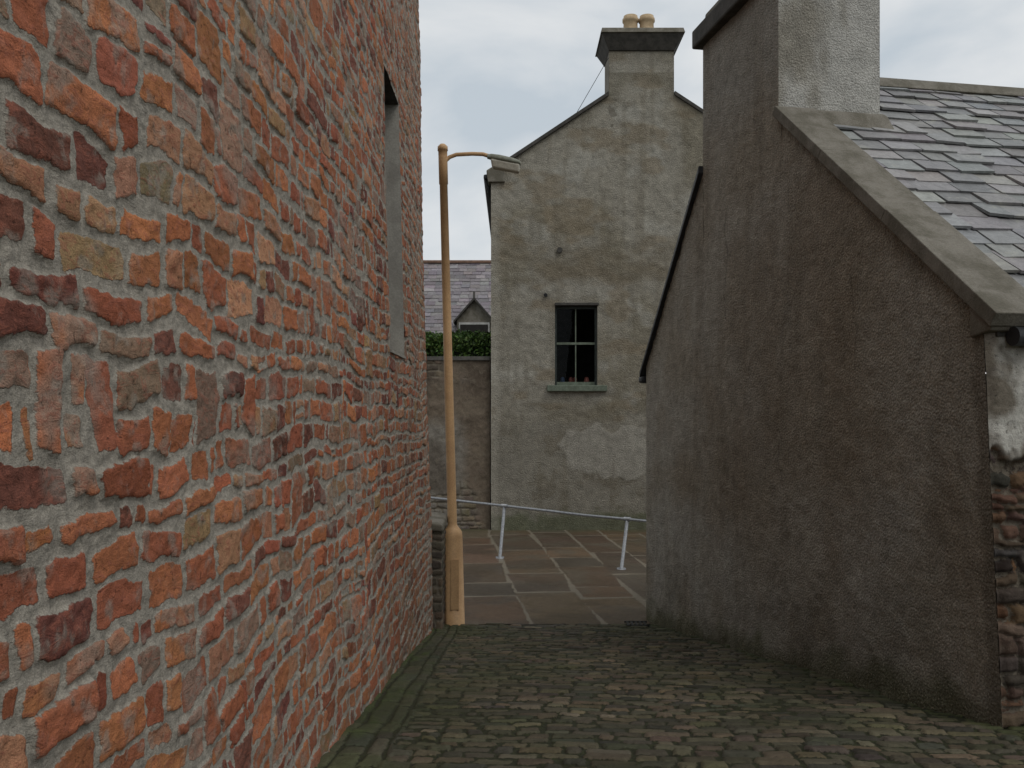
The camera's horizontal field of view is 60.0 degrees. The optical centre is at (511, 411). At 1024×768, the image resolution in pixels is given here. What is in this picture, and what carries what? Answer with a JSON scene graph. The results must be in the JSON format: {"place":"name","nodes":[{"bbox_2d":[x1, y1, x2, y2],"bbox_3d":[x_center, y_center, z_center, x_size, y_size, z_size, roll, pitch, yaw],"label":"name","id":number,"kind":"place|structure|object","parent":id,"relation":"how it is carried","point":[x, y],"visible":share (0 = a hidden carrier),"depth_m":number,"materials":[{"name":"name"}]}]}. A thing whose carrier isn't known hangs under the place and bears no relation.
{"place":"outdoors","nodes":[
{"label":"outdoors","id":0,"kind":"place"},
{"bbox_2d":[423,263,490,332],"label":"roof slates","id":1,"kind":"object","parent":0,"point":[478,276],"visible":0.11,"depth_m":33.88,"materials":[{"name":"grey stone"}]},
{"bbox_2d":[557,309,593,381],"bbox_3d":[1.375,-1.570,20.180,1.910,2.060,1.920,0,0,0],"label":"room","id":2,"kind":"object","parent":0,"point":[566,353],"visible":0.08,"depth_m":21.14,"materials":[{"name":"black"}]},
{"bbox_2d":[315,623,1023,767],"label":"cobbled alley","id":3,"kind":"structure","parent":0,"point":[516,695],"depth_m":5.32,"materials":[{"name":"stone"}]},
{"bbox_2d":[624,621,648,626],"bbox_3d":[1.475,2.511,10.492,0.270,0.017,0.213,0,0,0],"label":"drain grate","id":4,"kind":"object","parent":3,"relation":"on","point":[637,622],"visible":0.92,"depth_m":10.48,"materials":[{"name":"metal"}]},
{"bbox_2d":[705,0,720,16],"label":"chimney","id":5,"kind":"object","parent":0,"point":[711,9],"visible":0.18,"depth_m":8.91,"materials":[{"name":"grey concrete"}]},
{"bbox_2d":[419,0,1023,373],"label":"sky","id":6,"kind":"structure","parent":0,"point":[497,76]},
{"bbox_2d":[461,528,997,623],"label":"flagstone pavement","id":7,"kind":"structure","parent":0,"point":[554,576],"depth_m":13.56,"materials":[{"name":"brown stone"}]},
{"bbox_2d":[425,328,490,356],"bbox_3d":[-2.420,0.280,20.500,4.237,4.441,1.496,0,0,0],"label":"hedge","id":8,"kind":"object","parent":7,"relation":"on","point":[469,343],"visible":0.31,"depth_m":19.92,"materials":[{"name":"green plant"}]},
{"bbox_2d":[426,360,490,528],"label":"garden wall","id":9,"kind":"structure","parent":7,"relation":"on","point":[472,400],"depth_m":19.14,"materials":[{"name":"stone"}]},
{"bbox_2d":[427,356,490,360],"bbox_3d":[-3.480,-1.145,19.375,6.040,0.090,0.534,0,0,0],"label":"wall coping","id":10,"kind":"object","parent":9,"relation":"on","point":[485,358],"depth_m":19.14,"materials":[{"name":"concrete"}]},
{"bbox_2d":[438,143,520,625],"bbox_3d":[-0.394,-0.319,10.617,0.994,5.764,0.242,0,0,0],"label":"street lamp","id":11,"kind":"object","parent":7,"relation":"on","point":[454,600],"visible":0.98,"depth_m":10.57,"materials":[{"name":"metal"}]},
{"bbox_2d":[451,559,458,609],"bbox_3d":[-0.678,2.050,10.508,0.100,0.600,0.024,0,0,0],"label":"base door","id":12,"kind":"structure","parent":11,"relation":"in","point":[454,562],"depth_m":10.50,"materials":[{"name":"paint"}]},
{"bbox_2d":[431,497,645,569],"bbox_3d":[0.458,1.976,15.023,10.202,1.155,0.232,0,0,28],"label":"handrail","id":13,"kind":"object","parent":7,"relation":"on","point":[625,519],"visible":0.45,"depth_m":14.97,"materials":[{"name":"metal"}]},
{"bbox_2d":[505,624,999,670],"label":"ground","id":14,"kind":"structure","parent":0,"point":[997,629],"depth_m":9.58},
{"bbox_2d":[0,0,432,767],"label":"brick wall face","id":15,"kind":"object","parent":14,"relation":"on","point":[214,502],"visible":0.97,"depth_m":2.72},
{"bbox_2d":[390,349,405,358],"bbox_3d":[-1.127,-0.504,7.460,0.358,0.072,0.920,0,0,0],"label":"window sill","id":16,"kind":"structure","parent":15,"relation":"attached to","point":[397,353],"depth_m":7.34,"materials":[{"name":"grey stone"}]},
{"bbox_3d":[-1.342,-1.605,7.460,0.072,2.270,0.920,0,0,0],"label":"window","id":17,"kind":"object","parent":15,"relation":"attached to","visible":0},
{"bbox_2d":[383,74,389,346],"bbox_3d":[-1.159,-1.605,7.000,0.398,2.270,0.001,0,0,0],"label":"reveal","id":18,"kind":"object","parent":17,"relation":"attached to","point":[386,194],"visible":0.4,"depth_m":7.00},
{"bbox_2d":[384,66,398,104],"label":"lintel soffit","id":19,"kind":"structure","parent":17,"relation":"attached to","point":[390,98],"depth_m":7.62,"materials":[{"name":"stone"}]},
{"bbox_2d":[385,105,403,355],"bbox_3d":[-1.159,-1.605,7.920,0.398,2.270,0.001,0,0,0],"label":"reveal","id":20,"kind":"object","parent":17,"relation":"attached to","point":[394,227],"visible":0.2,"depth_m":7.92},
{"bbox_2d":[431,526,445,628],"bbox_3d":[-0.960,2.045,10.404,0.354,1.410,0.720,0,0,0],"label":"masonry","id":21,"kind":"object","parent":14,"relation":"on","point":[438,565],"visible":0.34,"depth_m":10.06,"materials":[{"name":"brown stone"}]},
{"bbox_2d":[431,512,447,530],"bbox_3d":[-0.958,1.281,10.410,0.365,0.155,0.780,0,0,0],"label":"coping","id":22,"kind":"object","parent":21,"relation":"on","point":[439,521],"visible":0.41,"depth_m":10.28,"materials":[{"name":"grey stone"}]},
{"bbox_2d":[491,51,702,529],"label":"gable wall","id":23,"kind":"structure","parent":14,"relation":"on","point":[596,197],"depth_m":19.00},
{"bbox_2d":[484,174,490,234],"bbox_3d":[-0.550,-5.030,23.490,0.120,0.100,9.020,0,0,0],"label":"eaves gutter","id":24,"kind":"object","parent":23,"relation":"attached to","point":[488,199],"visible":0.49,"depth_m":21.15,"materials":[{"name":"metal"}]},
{"bbox_2d":[486,167,504,184],"bbox_3d":[-0.348,-5.146,19.090,0.397,0.492,0.320,0,0,0],"label":"skewputt","id":25,"kind":"object","parent":23,"relation":"attached to","point":[495,176],"visible":0.59,"depth_m":18.93,"materials":[{"name":"grey stone"}]},
{"bbox_2d":[485,180,490,197],"bbox_3d":[-0.501,-4.814,19.110,0.170,0.412,0.070,0,0,-11],"label":"downpipe swan neck","id":26,"kind":"object","parent":25,"relation":"attached to","point":[487,188],"visible":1,"depth_m":19.08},
{"bbox_2d":[510,91,608,157],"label":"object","id":27,"kind":"object","parent":23,"relation":"on","point":[561,125],"visible":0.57,"depth_m":18.95,"materials":[{"name":"concrete"}]},
{"bbox_2d":[577,59,607,111],"bbox_3d":[1.720,-6.965,18.955,0.691,1.176,0.011,0,0,3],"label":"stay wire","id":28,"kind":"object","parent":27,"relation":"attached to","point":[592,85],"visible":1,"depth_m":18.95,"materials":[{"name":"metal"}]},
{"bbox_2d":[547,385,606,390],"bbox_3d":[1.390,-0.495,19.035,1.280,0.130,0.250,0,0,0],"label":"window sill","id":29,"kind":"structure","parent":23,"relation":"attached to","point":[576,387],"depth_m":18.91,"materials":[{"name":"grey stone"}]},
{"bbox_2d":[555,306,556,384],"bbox_3d":[0.943,-1.415,19.170,0.045,1.706,0.060,0,0,0],"label":"jamb","id":30,"kind":"object","parent":29,"relation":"on","point":[555,345],"visible":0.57,"depth_m":19.14,"materials":[{"name":"grey wood"}]},
{"bbox_2d":[557,342,594,344],"bbox_3d":[1.375,-1.465,19.170,0.818,0.050,0.080,0,0,0],"label":"meeting rail","id":31,"kind":"object","parent":30,"relation":"attached to","point":[575,343],"visible":1,"depth_m":19.13,"materials":[{"name":"white wood"}]},
{"bbox_2d":[575,309,575,341],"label":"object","id":32,"kind":"structure","parent":31,"relation":"on","point":[575,325],"depth_m":19.15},
{"bbox_2d":[557,382,594,384],"bbox_3d":[1.375,-0.600,19.170,0.818,0.075,0.060,0,0,0],"label":"bottom rail","id":33,"kind":"object","parent":29,"relation":"on","point":[575,383],"visible":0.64,"depth_m":19.14,"materials":[{"name":"grey wood"}]},
{"bbox_2d":[575,345,575,381],"bbox_3d":[1.375,-1.038,19.163,0.024,0.801,0.035,0,0,0],"label":"glazing bar","id":34,"kind":"object","parent":33,"relation":"on","point":[575,363],"visible":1,"depth_m":19.14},
{"bbox_2d":[594,306,596,384],"bbox_3d":[1.808,-1.415,19.170,0.045,1.706,0.060,0,0,0],"label":"jamb","id":35,"kind":"object","parent":29,"relation":"on","point":[595,345],"visible":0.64,"depth_m":19.14,"materials":[{"name":"grey wood"}]},
{"bbox_2d":[555,303,598,305],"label":"lintel","id":36,"kind":"structure","parent":23,"relation":"attached to","point":[576,304],"depth_m":18.97,"materials":[{"name":"concrete"}]},
{"label":"reveal head","id":37,"kind":"object","parent":36,"relation":"attached to","visible":0},
{"bbox_2d":[557,306,594,308],"bbox_3d":[1.375,-2.239,19.170,0.818,0.058,0.060,0,0,0],"label":"head","id":38,"kind":"object","parent":37,"relation":"attached to","point":[575,307],"visible":1,"depth_m":19.14},
{"bbox_2d":[674,91,702,112],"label":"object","id":39,"kind":"object","parent":23,"relation":"attached to","point":[687,101],"visible":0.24,"depth_m":18.95,"materials":[{"name":"concrete"}]},
{"bbox_2d":[646,0,1001,726],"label":"gable wall","id":40,"kind":"structure","parent":14,"relation":"on","point":[818,490],"depth_m":7.06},
{"bbox_2d":[639,166,702,376],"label":"verge","id":41,"kind":"structure","parent":40,"relation":"attached to","point":[691,201],"depth_m":9.93,"materials":[{"name":"metal"}]},
{"bbox_2d":[692,0,748,49],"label":"chimney cap","id":42,"kind":"object","parent":40,"relation":"on","point":[720,15],"visible":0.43,"depth_m":8.67,"materials":[{"name":"grey concrete"}]},
{"bbox_2d":[772,106,864,158],"bbox_3d":[2.474,-2.267,7.208,0.375,0.645,0.792,0,0,-10],"label":"skew coping","id":43,"kind":"object","parent":40,"relation":"on","point":[814,131],"visible":0.86,"depth_m":7.15,"materials":[{"name":"grey stone"}]},
{"bbox_2d":[818,149,932,219],"bbox_3d":[2.616,-1.651,6.434,0.375,0.708,0.872,0,0,-10],"label":"skew coping","id":44,"kind":"object","parent":40,"relation":"attached to","point":[875,187],"visible":0.86,"depth_m":6.37,"materials":[{"name":"grey concrete"}]},
{"bbox_2d":[881,209,1023,325],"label":"skew coping","id":45,"kind":"object","parent":40,"relation":"on","point":[985,287],"visible":1,"depth_m":5.41,"materials":[{"name":"grey concrete"}]},
{"bbox_2d":[985,374,996,602],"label":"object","id":46,"kind":"structure","parent":14,"relation":"on","point":[991,494],"depth_m":11.77,"materials":[{"name":"stone"}]},
{"bbox_2d":[639,376,645,382],"bbox_3d":[5.049,-0.395,11.657,7.040,0.090,0.140,0,0,-10],"label":"gutter","id":47,"kind":"object","parent":46,"relation":"attached to","point":[642,379],"visible":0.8,"depth_m":10.97,"materials":[{"name":"metal"}]},
{"bbox_2d":[880,77,1023,96],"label":"ridge","id":48,"kind":"structure","parent":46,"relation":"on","point":[963,88],"depth_m":8.77,"materials":[{"name":"grey stone"}]},
{"bbox_2d":[984,333,1023,727],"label":"front wall","id":49,"kind":"structure","parent":14,"relation":"on","point":[1004,360],"depth_m":5.06,"materials":[{"name":"brown stone"}]},
{"bbox_2d":[995,332,1006,336],"bbox_3d":[6.162,-0.550,5.853,6.950,0.240,0.320,0,0,-10],"label":"wall head","id":50,"kind":"object","parent":49,"relation":"on","point":[1000,333],"depth_m":5.07,"materials":[{"name":"stone"}]},
{"bbox_2d":[970,307,1023,337],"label":"skew putt","id":51,"kind":"object","parent":50,"relation":"on","point":[979,325],"visible":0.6,"depth_m":5.11,"materials":[{"name":"grey concrete"}]},
{"bbox_2d":[1006,327,1023,345],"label":"front gutter","id":52,"kind":"object","parent":49,"relation":"attached to","point":[1014,336],"visible":1,"depth_m":5.00,"materials":[{"name":"metal"}]},
{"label":"walls","id":53,"kind":"object","parent":14,"relation":"on","visible":0},
{"bbox_3d":[-3.000,-4.160,35.075,12.400,3.320,6.250,0,0,0],"label":"roof","id":54,"kind":"object","parent":53,"relation":"on","visible":0},
{"bbox_2d":[423,260,490,262],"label":"ridge tiles","id":55,"kind":"object","parent":54,"relation":"on","point":[459,261],"visible":0.11,"depth_m":34.90,"materials":[{"name":"ceramic"}]},
{"bbox_2d":[453,298,473,324],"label":"dormer roof","id":56,"kind":"structure","parent":54,"relation":"attached to","point":[461,312],"depth_m":31.75,"materials":[{"name":"stone"}]},
{"bbox_2d":[457,301,490,331],"bbox_3d":[-1.360,-3.210,31.900,1.240,1.620,0.001,0,0,0],"label":"dormer face","id":57,"kind":"object","parent":54,"relation":"attached to","point":[473,312],"visible":0.5,"depth_m":31.90},
{"bbox_2d":[459,322,488,331],"bbox_3d":[-1.360,-2.775,31.860,1.100,0.850,0.040,0,0,0],"label":"dormer window frame","id":58,"kind":"object","parent":54,"relation":"attached to","point":[474,323],"visible":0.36,"depth_m":31.84,"materials":[{"name":"white wood"}]},
{"bbox_2d":[460,324,487,332],"bbox_3d":[-1.360,-2.760,31.828,1.000,0.720,0.015,0,0,0],"label":"dormer window glass","id":59,"kind":"object","parent":58,"relation":"attached to","point":[474,327],"visible":0.36,"depth_m":31.82,"materials":[{"name":"black glass"}]},
{"bbox_2d":[474,297,490,318],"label":"dormer roof","id":60,"kind":"structure","parent":54,"relation":"attached to","point":[479,304],"depth_m":31.75,"materials":[{"name":"stone"}]},
{"bbox_3d":[2.800,-2.230,23.500,6.500,10.060,9.000,0,0,0],"label":"side and rear walls","id":61,"kind":"object","parent":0,"visible":0},
{"bbox_3d":[2.800,-6.220,23.550,6.700,2.200,8.900,0,0,0],"label":"roof","id":62,"kind":"object","parent":61,"relation":"attached to","visible":0},
{"bbox_2d":[605,53,616,126],"bbox_3d":[2.775,-6.960,19.465,1.388,2.120,0.870,0,0,0],"label":"chimney body","id":63,"kind":"object","parent":62,"relation":"on","point":[612,113],"visible":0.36,"depth_m":19.13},
{"bbox_2d":[622,14,638,27],"bbox_3d":[2.570,-8.350,19.230,0.347,0.420,0.347,0,0,0],"label":"chimney pot","id":64,"kind":"object","parent":63,"relation":"on","point":[630,20],"visible":0.61,"depth_m":19.09,"materials":[{"name":"ceramic"}]},
{"bbox_2d":[597,33,682,66],"bbox_3d":[2.775,-7.875,19.435,1.722,0.310,1.262,0,0,0],"label":"chimney corbel","id":65,"kind":"object","parent":63,"relation":"on","point":[639,42],"visible":0.73,"depth_m":18.90,"materials":[{"name":"grey concrete"}]},
{"bbox_2d":[595,28,684,56],"bbox_3d":[2.775,-8.086,19.435,1.785,0.108,1.325,0,0,0],"label":"chimney cap","id":66,"kind":"object","parent":65,"relation":"on","point":[642,30],"visible":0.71,"depth_m":18.79,"materials":[{"name":"grey concrete"}]},
{"bbox_2d":[639,14,654,27],"bbox_3d":[2.920,-8.350,19.230,0.347,0.420,0.347,0,0,0],"label":"chimney pot","id":67,"kind":"object","parent":63,"relation":"on","point":[646,20],"visible":0.68,"depth_m":19.09,"materials":[{"name":"ceramic"}]},
{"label":"roof deck","id":68,"kind":"object","parent":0,"visible":0},
{"bbox_2d":[834,86,1023,286],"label":"slate roof","id":69,"kind":"structure","parent":68,"relation":"on","point":[953,159],"depth_m":7.18,"materials":[{"name":"stone"}]},
{"bbox_2d":[818,110,893,130],"bbox_3d":[2.936,-2.480,7.598,0.665,0.226,0.180,0,0,-10],"label":"chimney flashing","id":70,"kind":"object","parent":69,"relation":"on","point":[865,120],"visible":0.53,"depth_m":7.58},
{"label":"chimney","id":71,"kind":"object","parent":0,"visible":0},
{"bbox_2d":[778,0,879,154],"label":"chimney front","id":72,"kind":"object","parent":71,"relation":"attached to","point":[828,55],"visible":0.69,"depth_m":7.63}
]}

